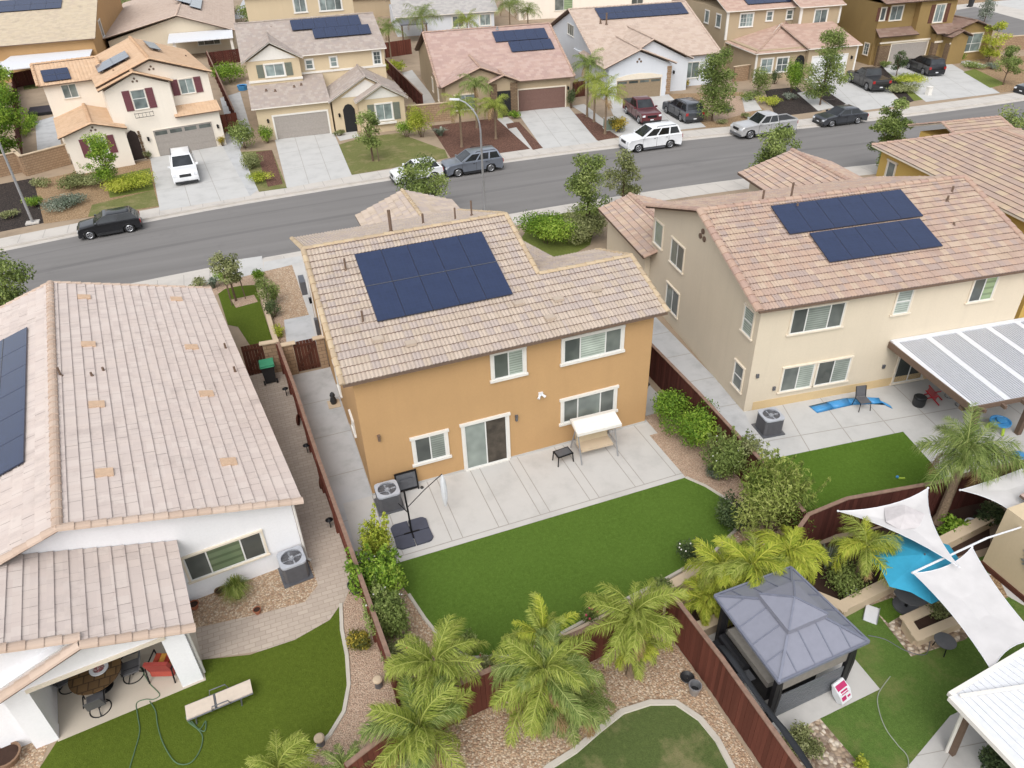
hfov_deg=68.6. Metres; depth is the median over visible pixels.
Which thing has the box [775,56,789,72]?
window
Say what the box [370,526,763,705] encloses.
gravel bed
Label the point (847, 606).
planter wall
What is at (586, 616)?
shrub
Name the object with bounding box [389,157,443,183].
parked car
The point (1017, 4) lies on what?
driveway
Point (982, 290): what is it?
window
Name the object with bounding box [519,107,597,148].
driveway
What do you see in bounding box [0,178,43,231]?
planting bed
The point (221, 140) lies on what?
shrub
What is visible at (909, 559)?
patio umbrella
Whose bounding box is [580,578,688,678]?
palm tree
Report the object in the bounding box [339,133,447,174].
front lawn
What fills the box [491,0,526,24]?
palm tree
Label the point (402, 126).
shrub
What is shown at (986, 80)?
front lawn
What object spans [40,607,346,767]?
lawn
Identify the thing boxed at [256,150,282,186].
planting bed
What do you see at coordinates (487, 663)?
shrub
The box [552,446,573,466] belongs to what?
side table
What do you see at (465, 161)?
parked car
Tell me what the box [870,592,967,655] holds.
gravel bed
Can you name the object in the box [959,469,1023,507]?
shade sail
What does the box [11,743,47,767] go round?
gravel bed
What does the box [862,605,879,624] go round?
tray
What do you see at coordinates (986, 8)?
tree
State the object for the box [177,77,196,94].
window
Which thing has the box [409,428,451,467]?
window
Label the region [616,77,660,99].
garage door
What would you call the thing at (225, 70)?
shrub
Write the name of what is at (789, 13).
window
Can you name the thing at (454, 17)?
window
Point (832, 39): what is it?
tree
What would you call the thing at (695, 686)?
bucket
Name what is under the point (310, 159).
driveway
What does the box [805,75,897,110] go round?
driveway
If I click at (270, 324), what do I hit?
garden wall
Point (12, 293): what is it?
tree
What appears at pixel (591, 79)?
palm tree
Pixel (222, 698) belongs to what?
sun lounger
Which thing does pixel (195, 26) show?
house
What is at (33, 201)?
shrub
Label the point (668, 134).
parked car
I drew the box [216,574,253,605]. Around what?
ornamental grass
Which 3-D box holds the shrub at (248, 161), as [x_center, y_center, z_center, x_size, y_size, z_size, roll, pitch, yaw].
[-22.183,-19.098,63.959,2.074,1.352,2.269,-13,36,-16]
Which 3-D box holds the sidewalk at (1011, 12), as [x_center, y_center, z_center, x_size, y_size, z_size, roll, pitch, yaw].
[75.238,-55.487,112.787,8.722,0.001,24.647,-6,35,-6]
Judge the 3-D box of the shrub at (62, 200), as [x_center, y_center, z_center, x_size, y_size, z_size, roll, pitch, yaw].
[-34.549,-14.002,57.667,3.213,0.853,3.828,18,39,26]
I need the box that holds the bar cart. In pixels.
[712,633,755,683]
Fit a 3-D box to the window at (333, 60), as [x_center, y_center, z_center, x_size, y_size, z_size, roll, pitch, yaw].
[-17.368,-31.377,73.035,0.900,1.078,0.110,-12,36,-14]
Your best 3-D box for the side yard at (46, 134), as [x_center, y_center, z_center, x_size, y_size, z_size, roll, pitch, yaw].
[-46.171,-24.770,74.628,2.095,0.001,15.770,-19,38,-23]
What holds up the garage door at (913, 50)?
in the house at (883, 30)
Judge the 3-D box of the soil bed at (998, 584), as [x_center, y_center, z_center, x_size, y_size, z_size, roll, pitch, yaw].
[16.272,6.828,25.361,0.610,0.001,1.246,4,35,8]
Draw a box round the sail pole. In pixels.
[911,526,1021,573]
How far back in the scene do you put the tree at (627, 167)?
51.50 m
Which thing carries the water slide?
on the patio at (805, 427)
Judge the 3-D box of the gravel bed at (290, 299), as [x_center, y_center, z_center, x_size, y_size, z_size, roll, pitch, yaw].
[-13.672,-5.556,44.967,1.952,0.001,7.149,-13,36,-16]
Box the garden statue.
[327,392,340,408]
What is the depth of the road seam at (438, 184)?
58.31 m
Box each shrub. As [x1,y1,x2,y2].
[0,208,20,218]
[20,195,42,206]
[28,177,51,186]
[38,192,87,212]
[55,167,117,189]
[97,169,155,193]
[142,150,151,158]
[188,275,206,285]
[210,61,246,82]
[212,270,227,284]
[216,136,225,145]
[225,118,257,148]
[234,3,248,21]
[239,151,263,168]
[245,170,274,182]
[251,268,265,279]
[254,277,266,289]
[256,277,280,304]
[257,125,273,142]
[261,298,281,317]
[272,323,284,337]
[332,130,345,135]
[343,542,407,600]
[345,628,372,650]
[357,502,393,559]
[361,575,411,641]
[380,640,407,666]
[385,59,406,70]
[395,120,414,136]
[405,104,433,136]
[460,627,480,655]
[478,652,500,669]
[508,110,520,117]
[513,210,580,243]
[560,206,607,245]
[566,86,575,107]
[579,603,604,623]
[608,115,628,131]
[648,574,675,590]
[676,537,705,561]
[699,425,751,479]
[704,464,723,479]
[714,489,760,530]
[715,119,729,123]
[730,441,830,536]
[737,89,765,101]
[740,113,750,117]
[751,64,772,92]
[755,95,782,105]
[770,69,782,83]
[780,719,826,759]
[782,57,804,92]
[783,91,798,99]
[820,556,871,599]
[852,753,869,767]
[880,60,891,66]
[886,82,923,92]
[890,73,931,82]
[925,601,950,619]
[936,513,970,538]
[959,60,987,68]
[973,500,1004,526]
[977,742,1010,767]
[983,62,997,68]
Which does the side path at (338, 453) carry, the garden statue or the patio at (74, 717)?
the garden statue
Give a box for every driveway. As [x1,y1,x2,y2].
[150,146,249,210]
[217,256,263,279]
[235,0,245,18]
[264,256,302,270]
[275,133,351,187]
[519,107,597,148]
[608,95,705,134]
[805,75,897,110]
[883,64,998,101]
[990,0,1023,9]
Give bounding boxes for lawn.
[23,84,42,89]
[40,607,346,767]
[88,190,158,216]
[106,168,153,197]
[218,285,271,344]
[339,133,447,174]
[398,478,732,655]
[522,210,592,256]
[555,706,727,767]
[764,432,941,512]
[820,556,1023,767]
[871,598,901,622]
[889,73,922,100]
[964,69,1004,87]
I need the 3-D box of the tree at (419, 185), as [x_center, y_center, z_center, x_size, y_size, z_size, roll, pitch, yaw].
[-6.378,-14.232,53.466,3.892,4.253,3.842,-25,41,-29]
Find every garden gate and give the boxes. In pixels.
[241,343,265,375]
[293,338,320,370]
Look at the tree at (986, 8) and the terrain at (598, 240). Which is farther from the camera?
the tree at (986, 8)
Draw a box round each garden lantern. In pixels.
[314,733,324,747]
[373,675,382,688]
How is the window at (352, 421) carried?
in the house at (457, 339)
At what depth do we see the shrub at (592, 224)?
48.74 m
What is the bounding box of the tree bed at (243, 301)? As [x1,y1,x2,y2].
[232,295,257,307]
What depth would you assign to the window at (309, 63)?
72.50 m
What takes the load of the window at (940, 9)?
in the house at (883, 30)
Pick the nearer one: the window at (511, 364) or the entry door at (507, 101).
the window at (511, 364)
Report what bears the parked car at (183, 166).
on the driveway at (220, 180)
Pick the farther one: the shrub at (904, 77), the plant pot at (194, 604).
the shrub at (904, 77)
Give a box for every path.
[196,372,350,658]
[223,146,257,194]
[224,131,242,149]
[284,315,315,342]
[292,262,316,335]
[292,367,371,562]
[334,130,359,140]
[498,117,531,148]
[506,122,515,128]
[573,104,621,136]
[652,317,763,457]
[742,97,761,111]
[798,91,831,110]
[988,573,1023,604]
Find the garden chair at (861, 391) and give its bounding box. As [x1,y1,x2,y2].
[852,385,870,411]
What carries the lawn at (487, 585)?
on the terrain at (598, 240)
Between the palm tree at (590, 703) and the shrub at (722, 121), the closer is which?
the palm tree at (590, 703)
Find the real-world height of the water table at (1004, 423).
0.575 m
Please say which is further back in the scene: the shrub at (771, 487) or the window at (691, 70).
the window at (691, 70)
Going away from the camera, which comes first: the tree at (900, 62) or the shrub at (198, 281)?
the shrub at (198, 281)
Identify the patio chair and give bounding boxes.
[51,678,71,694]
[82,689,111,717]
[120,650,144,684]
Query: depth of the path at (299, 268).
45.18 m
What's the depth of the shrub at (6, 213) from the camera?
56.03 m
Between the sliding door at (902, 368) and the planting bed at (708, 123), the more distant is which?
the planting bed at (708, 123)
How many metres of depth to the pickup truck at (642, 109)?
71.74 m
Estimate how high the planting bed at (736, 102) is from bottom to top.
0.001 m
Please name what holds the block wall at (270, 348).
on the terrain at (598, 240)
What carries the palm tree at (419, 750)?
on the gravel bed at (480, 736)
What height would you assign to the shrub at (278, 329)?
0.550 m
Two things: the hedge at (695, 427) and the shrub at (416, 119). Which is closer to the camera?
the hedge at (695, 427)
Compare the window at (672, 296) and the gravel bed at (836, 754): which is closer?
the gravel bed at (836, 754)
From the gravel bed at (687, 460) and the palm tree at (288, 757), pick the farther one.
the gravel bed at (687, 460)
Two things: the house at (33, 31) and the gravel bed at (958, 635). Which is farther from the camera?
the house at (33, 31)
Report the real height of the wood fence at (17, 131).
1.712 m
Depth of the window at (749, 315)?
32.06 m
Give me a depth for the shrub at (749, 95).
77.03 m
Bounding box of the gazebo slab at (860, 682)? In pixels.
[708,627,879,736]
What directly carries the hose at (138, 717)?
on the lawn at (299, 683)
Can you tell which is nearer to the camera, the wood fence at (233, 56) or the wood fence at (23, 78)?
the wood fence at (23, 78)
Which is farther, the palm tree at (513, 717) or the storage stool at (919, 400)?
the storage stool at (919, 400)
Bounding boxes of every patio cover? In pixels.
[888,318,1023,434]
[945,647,1023,767]
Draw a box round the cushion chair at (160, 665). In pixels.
[142,649,175,683]
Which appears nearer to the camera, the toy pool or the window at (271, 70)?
the toy pool
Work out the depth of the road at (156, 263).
56.78 m
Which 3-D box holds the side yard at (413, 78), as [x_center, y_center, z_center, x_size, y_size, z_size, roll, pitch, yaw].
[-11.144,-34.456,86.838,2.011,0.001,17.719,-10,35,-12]
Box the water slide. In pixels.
[809,397,891,412]
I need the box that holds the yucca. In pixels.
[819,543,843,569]
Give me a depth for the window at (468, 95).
73.83 m
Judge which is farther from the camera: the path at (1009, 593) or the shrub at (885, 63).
the shrub at (885, 63)
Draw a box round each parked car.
[77,206,142,239]
[168,146,199,184]
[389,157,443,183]
[440,144,503,176]
[619,120,682,152]
[662,97,704,122]
[812,104,868,126]
[906,55,946,74]
[1013,83,1023,94]
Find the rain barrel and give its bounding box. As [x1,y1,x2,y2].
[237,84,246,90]
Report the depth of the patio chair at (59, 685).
22.87 m
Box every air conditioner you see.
[276,545,313,588]
[374,480,405,516]
[751,407,784,438]
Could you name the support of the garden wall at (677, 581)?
on the gravel bed at (420, 628)
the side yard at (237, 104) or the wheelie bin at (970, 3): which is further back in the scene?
the wheelie bin at (970, 3)
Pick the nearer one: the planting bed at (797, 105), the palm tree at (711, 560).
the palm tree at (711, 560)
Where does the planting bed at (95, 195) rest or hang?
on the terrain at (35, 97)
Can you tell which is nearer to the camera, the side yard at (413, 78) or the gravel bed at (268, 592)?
the gravel bed at (268, 592)
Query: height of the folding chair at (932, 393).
0.578 m
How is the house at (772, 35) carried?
on the terrain at (35, 97)
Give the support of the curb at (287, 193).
on the ground
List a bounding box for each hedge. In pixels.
[19,111,40,135]
[650,387,719,448]
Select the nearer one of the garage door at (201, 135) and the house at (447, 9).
the garage door at (201, 135)
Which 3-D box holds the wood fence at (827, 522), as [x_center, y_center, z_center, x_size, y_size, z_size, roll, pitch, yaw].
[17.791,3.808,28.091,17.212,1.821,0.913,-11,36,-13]
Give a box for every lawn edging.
[298,603,350,767]
[407,476,737,659]
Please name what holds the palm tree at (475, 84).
on the planting bed at (507, 140)
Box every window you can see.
[60,83,79,99]
[89,136,109,153]
[98,18,104,37]
[129,88,149,110]
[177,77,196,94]
[180,529,270,584]
[197,39,220,45]
[263,62,286,77]
[292,0,308,13]
[304,58,314,70]
[318,0,343,11]
[328,55,338,67]
[331,359,342,397]
[348,409,356,437]
[371,50,382,65]
[374,102,394,121]
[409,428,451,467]
[451,15,463,27]
[454,93,477,111]
[479,13,491,26]
[490,347,528,383]
[554,0,572,10]
[559,385,618,426]
[560,324,625,366]
[567,22,573,37]
[631,0,643,4]
[652,217,664,250]
[664,280,679,319]
[668,235,685,274]
[687,61,700,78]
[703,9,709,23]
[715,13,721,28]
[729,358,745,394]
[738,12,754,27]
[739,302,756,341]
[759,57,774,73]
[765,10,773,21]
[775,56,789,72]
[776,361,817,394]
[785,9,793,19]
[786,300,849,336]
[812,355,854,387]
[813,8,828,22]
[862,42,869,55]
[878,7,887,21]
[884,158,898,175]
[888,4,904,21]
[889,290,915,316]
[932,3,946,22]
[964,32,984,52]
[964,276,1000,304]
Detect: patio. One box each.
[57,632,205,741]
[343,386,684,562]
[745,379,1023,458]
[907,712,988,767]
[924,436,1023,478]
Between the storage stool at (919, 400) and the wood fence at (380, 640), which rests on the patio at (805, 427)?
the storage stool at (919, 400)
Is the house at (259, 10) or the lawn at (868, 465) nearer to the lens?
the lawn at (868, 465)
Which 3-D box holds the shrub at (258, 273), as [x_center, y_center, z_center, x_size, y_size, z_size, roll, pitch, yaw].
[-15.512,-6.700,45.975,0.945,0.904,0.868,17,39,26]
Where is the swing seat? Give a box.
[570,409,621,464]
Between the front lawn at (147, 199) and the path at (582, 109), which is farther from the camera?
the path at (582, 109)
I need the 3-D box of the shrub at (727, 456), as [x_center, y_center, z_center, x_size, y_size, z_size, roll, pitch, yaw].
[8.560,2.776,29.481,2.287,2.528,1.854,-13,36,-16]
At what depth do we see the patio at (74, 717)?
22.90 m
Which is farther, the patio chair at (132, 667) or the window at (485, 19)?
the window at (485, 19)
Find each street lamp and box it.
[0,143,39,225]
[449,98,485,209]
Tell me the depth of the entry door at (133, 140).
66.34 m
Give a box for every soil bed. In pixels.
[687,502,989,628]
[990,575,1007,597]
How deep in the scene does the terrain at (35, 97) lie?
79.71 m
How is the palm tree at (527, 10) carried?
on the terrain at (35, 97)
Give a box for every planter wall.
[696,578,893,635]
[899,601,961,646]
[939,511,994,547]
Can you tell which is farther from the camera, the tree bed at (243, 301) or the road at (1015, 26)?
the road at (1015, 26)
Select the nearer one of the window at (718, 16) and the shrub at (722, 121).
the shrub at (722, 121)
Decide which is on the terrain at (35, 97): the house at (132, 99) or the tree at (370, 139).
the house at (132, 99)
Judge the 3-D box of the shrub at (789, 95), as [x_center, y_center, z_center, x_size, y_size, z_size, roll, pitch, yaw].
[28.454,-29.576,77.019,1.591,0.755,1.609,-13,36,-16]
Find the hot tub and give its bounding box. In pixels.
[727,627,816,700]
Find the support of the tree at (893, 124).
on the terrain at (598, 240)
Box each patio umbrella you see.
[390,474,447,549]
[872,534,958,614]
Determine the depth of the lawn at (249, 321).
42.60 m
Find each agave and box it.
[204,276,218,288]
[432,126,447,135]
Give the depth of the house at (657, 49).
82.49 m
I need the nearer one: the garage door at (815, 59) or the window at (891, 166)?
the window at (891, 166)
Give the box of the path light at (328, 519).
[325,517,332,527]
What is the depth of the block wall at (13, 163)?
64.31 m
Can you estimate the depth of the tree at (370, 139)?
63.22 m
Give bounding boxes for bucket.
[688,679,701,696]
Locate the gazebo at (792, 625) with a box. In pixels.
[713,566,869,722]
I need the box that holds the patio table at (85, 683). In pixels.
[68,658,121,694]
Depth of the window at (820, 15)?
86.93 m
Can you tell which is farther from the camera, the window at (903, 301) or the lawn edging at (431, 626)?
the window at (903, 301)
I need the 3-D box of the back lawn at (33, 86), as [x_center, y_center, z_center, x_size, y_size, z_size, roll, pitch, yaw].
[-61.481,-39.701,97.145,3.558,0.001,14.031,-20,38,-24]
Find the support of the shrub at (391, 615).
on the gravel bed at (420, 628)
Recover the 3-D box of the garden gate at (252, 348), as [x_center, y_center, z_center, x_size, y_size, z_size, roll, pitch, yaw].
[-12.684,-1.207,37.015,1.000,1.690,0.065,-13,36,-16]
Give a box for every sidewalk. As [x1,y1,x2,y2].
[0,93,1023,245]
[142,165,877,285]
[957,2,1023,19]
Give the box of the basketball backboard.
[394,469,419,491]
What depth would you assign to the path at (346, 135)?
71.28 m
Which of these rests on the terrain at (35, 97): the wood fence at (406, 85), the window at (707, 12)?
the wood fence at (406, 85)
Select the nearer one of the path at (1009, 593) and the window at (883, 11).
the path at (1009, 593)
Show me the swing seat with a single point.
(591, 432)
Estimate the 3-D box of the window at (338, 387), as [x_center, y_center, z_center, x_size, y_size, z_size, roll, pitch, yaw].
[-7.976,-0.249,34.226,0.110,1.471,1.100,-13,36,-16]
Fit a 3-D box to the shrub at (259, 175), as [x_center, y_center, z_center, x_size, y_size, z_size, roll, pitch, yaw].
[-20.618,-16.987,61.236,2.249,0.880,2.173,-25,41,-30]
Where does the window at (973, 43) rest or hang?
in the house at (883, 30)
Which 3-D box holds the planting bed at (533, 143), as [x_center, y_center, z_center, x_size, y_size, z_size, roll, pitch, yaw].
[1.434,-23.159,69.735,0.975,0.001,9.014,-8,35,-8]
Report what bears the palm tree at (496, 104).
on the planting bed at (507, 140)
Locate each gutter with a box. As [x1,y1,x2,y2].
[0,99,1023,251]
[131,164,875,283]
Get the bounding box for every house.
[0,0,122,89]
[0,280,311,748]
[29,36,226,173]
[102,0,236,53]
[234,12,407,140]
[244,0,353,21]
[289,188,670,495]
[353,0,390,16]
[385,0,497,39]
[414,22,575,119]
[503,0,671,19]
[551,0,720,100]
[598,148,1023,411]
[686,0,862,80]
[838,0,996,65]
[871,115,1023,318]
[980,493,1023,601]
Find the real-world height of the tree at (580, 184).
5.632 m
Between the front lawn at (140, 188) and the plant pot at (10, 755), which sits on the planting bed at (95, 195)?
the front lawn at (140, 188)
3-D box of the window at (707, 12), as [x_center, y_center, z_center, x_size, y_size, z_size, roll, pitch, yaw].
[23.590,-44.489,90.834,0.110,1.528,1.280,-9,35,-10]
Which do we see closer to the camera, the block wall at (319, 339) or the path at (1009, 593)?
the path at (1009, 593)
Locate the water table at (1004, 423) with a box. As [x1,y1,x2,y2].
[985,415,1011,435]
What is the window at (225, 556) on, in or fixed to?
in the house at (149, 491)
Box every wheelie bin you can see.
[258,357,278,385]
[967,0,974,6]
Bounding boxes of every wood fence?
[10,70,34,86]
[11,72,22,153]
[206,51,233,116]
[209,49,240,64]
[220,112,238,132]
[276,342,402,708]
[344,588,665,767]
[385,39,411,57]
[385,58,422,103]
[573,80,584,96]
[649,343,806,531]
[665,589,803,767]
[796,462,1023,542]
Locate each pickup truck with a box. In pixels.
[623,95,661,123]
[730,110,797,138]
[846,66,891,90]
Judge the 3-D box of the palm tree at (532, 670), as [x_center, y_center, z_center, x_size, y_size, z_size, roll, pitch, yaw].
[0.997,8.447,20.596,3.302,3.693,2.999,-2,35,-1]
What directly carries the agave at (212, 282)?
on the gravel bed at (245, 280)
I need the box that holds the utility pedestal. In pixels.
[925,86,933,95]
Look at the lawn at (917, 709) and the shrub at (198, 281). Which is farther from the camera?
the shrub at (198, 281)
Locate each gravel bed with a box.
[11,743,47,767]
[191,560,317,627]
[212,275,272,321]
[263,265,308,319]
[274,316,285,342]
[303,590,395,767]
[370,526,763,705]
[401,633,757,767]
[645,413,783,541]
[782,719,856,767]
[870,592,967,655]
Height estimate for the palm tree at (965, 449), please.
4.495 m
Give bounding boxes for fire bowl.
[89,663,107,675]
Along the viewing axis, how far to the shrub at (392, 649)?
23.00 m
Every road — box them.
[0,101,1023,298]
[954,7,1023,34]
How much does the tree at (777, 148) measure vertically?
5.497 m
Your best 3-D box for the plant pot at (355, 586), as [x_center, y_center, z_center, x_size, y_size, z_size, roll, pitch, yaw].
[-5.413,7.036,25.874,0.504,0.420,0.496,-13,36,-16]
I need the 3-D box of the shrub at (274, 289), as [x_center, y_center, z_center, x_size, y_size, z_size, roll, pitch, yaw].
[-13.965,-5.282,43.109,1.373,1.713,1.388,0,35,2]
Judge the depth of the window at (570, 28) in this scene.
87.28 m
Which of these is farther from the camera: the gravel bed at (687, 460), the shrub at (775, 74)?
the shrub at (775, 74)
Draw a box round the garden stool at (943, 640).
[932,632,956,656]
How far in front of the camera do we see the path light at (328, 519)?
28.28 m
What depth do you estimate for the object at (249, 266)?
48.14 m
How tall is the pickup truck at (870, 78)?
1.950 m
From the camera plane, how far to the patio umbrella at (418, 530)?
28.03 m
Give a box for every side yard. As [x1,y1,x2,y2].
[35,116,60,149]
[220,92,251,133]
[249,376,308,557]
[402,70,434,103]
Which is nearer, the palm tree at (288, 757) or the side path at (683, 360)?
the palm tree at (288, 757)
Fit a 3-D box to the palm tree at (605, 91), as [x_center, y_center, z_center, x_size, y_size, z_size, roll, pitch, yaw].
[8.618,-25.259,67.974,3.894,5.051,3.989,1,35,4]
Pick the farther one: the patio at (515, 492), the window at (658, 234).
the window at (658, 234)
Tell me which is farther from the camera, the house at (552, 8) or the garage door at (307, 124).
the house at (552, 8)
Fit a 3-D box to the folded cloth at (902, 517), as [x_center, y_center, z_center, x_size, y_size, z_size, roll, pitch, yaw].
[12.875,4.377,24.501,1.195,0.250,0.977,8,36,15]
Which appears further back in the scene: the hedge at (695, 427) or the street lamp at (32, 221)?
the street lamp at (32, 221)
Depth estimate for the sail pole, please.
23.50 m
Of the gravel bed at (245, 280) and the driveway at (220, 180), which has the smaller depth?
the gravel bed at (245, 280)
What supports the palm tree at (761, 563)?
on the soil bed at (965, 512)
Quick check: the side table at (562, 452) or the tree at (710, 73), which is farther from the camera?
the tree at (710, 73)
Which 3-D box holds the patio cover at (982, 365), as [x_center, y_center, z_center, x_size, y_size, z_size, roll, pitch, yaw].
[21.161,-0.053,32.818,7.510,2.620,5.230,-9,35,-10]
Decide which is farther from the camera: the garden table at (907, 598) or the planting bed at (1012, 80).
the planting bed at (1012, 80)
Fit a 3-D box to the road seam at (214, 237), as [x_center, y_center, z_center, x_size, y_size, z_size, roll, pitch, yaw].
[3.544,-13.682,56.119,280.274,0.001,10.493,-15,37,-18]
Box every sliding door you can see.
[459,412,510,471]
[889,357,923,385]
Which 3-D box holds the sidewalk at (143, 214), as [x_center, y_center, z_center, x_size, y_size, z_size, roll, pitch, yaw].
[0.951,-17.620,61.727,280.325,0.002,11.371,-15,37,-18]
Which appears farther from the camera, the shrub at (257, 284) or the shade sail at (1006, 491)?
the shrub at (257, 284)
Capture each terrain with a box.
[0,0,1023,243]
[40,174,1006,767]
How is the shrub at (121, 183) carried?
on the front lawn at (140, 188)
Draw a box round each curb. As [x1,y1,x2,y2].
[0,97,1023,248]
[136,164,878,283]
[543,699,735,767]
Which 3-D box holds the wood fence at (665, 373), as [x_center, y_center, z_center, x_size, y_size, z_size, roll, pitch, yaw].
[7.245,-0.086,34.317,0.401,1.817,19.625,-12,36,-14]
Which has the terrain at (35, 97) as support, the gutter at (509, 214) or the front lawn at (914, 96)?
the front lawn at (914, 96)
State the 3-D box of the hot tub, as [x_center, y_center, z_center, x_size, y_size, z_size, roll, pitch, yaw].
[7.920,8.262,22.851,1.950,0.980,2.000,-13,36,-16]
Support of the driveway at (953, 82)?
on the terrain at (35, 97)
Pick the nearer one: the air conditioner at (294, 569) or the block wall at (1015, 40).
the air conditioner at (294, 569)
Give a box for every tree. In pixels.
[0,65,20,113]
[0,86,30,153]
[0,249,36,305]
[80,131,117,189]
[207,251,245,304]
[242,729,322,767]
[319,740,372,767]
[353,109,381,160]
[353,671,476,767]
[376,17,407,60]
[383,614,489,723]
[393,153,450,197]
[401,2,443,30]
[436,93,479,146]
[453,8,480,29]
[458,73,493,127]
[476,93,509,138]
[488,620,605,740]
[488,653,569,747]
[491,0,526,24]
[501,591,579,670]
[514,1,542,23]
[520,647,618,749]
[564,152,611,233]
[571,47,607,116]
[572,70,612,121]
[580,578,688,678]
[587,74,627,133]
[602,148,642,196]
[612,618,673,682]
[674,575,732,627]
[682,534,755,605]
[693,44,738,120]
[712,530,792,592]
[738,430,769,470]
[746,122,801,168]
[748,524,831,584]
[801,25,852,104]
[825,513,902,588]
[866,96,915,166]
[890,50,908,75]
[910,401,1023,525]
[976,20,1012,61]
[977,0,997,21]
[993,45,1023,84]
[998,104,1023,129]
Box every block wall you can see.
[0,151,21,176]
[10,143,70,175]
[259,339,281,372]
[280,340,298,374]
[312,335,328,367]
[404,102,451,122]
[732,64,750,81]
[994,35,1023,50]
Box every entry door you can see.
[127,130,144,159]
[497,90,510,116]
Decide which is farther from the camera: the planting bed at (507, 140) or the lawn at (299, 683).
the planting bed at (507, 140)
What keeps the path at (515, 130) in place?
on the terrain at (35, 97)
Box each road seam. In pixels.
[9,136,918,279]
[11,110,1020,259]
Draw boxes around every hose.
[129,667,159,767]
[149,701,206,764]
[868,635,929,654]
[877,676,908,767]
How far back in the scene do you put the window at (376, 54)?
74.04 m
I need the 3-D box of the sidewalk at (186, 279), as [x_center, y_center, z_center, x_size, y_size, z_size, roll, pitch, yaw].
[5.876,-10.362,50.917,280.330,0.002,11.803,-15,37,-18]
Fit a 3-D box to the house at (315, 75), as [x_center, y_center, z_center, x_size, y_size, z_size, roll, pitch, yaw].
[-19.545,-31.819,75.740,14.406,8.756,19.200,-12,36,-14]
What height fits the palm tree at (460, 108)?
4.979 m
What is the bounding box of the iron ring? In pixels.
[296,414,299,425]
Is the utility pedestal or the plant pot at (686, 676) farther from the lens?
the utility pedestal
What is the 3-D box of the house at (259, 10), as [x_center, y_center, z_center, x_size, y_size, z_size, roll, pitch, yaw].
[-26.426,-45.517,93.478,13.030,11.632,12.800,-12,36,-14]
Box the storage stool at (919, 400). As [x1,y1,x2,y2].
[912,393,927,407]
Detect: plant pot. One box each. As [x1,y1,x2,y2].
[0,741,20,767]
[190,600,198,609]
[214,586,224,596]
[253,606,260,614]
[347,578,359,594]
[680,671,694,683]
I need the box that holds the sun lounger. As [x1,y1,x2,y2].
[185,679,252,724]
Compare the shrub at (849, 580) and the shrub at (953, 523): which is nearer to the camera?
the shrub at (849, 580)
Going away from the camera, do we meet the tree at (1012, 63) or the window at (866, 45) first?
the tree at (1012, 63)
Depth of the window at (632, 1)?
124.09 m
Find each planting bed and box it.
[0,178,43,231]
[35,160,158,223]
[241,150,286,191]
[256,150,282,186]
[430,118,529,157]
[513,122,542,149]
[575,113,617,140]
[669,92,763,127]
[701,96,751,121]
[764,87,821,114]
[818,89,844,106]
[879,66,913,102]
[957,0,1002,4]
[968,56,1023,92]
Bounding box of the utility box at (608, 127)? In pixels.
[602,116,617,130]
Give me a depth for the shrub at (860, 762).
20.28 m
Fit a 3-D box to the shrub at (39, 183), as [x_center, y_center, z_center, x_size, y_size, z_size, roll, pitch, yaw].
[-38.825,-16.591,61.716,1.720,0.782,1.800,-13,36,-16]
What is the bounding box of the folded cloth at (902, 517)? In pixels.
[884,505,923,529]
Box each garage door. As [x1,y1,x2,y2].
[153,122,216,155]
[273,111,329,138]
[518,86,564,110]
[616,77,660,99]
[810,55,846,77]
[888,41,927,64]
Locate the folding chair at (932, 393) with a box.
[924,385,941,405]
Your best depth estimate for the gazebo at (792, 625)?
21.19 m
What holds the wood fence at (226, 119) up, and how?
on the terrain at (35, 97)
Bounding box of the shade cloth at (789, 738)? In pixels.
[718,645,812,767]
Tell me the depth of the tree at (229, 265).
42.69 m
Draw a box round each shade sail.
[837,487,959,567]
[914,546,1023,666]
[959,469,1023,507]
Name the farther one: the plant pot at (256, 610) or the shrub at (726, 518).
the shrub at (726, 518)
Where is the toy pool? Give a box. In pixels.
[1012,451,1023,459]
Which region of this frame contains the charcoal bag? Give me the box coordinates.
[831,677,851,704]
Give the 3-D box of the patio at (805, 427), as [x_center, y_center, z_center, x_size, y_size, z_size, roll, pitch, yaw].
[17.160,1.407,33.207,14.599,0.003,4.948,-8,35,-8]
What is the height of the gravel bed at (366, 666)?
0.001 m
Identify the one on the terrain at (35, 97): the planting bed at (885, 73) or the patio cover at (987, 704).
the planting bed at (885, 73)
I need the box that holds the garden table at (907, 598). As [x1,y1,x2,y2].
[894,588,926,606]
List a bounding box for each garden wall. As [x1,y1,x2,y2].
[257,279,277,343]
[464,555,717,686]

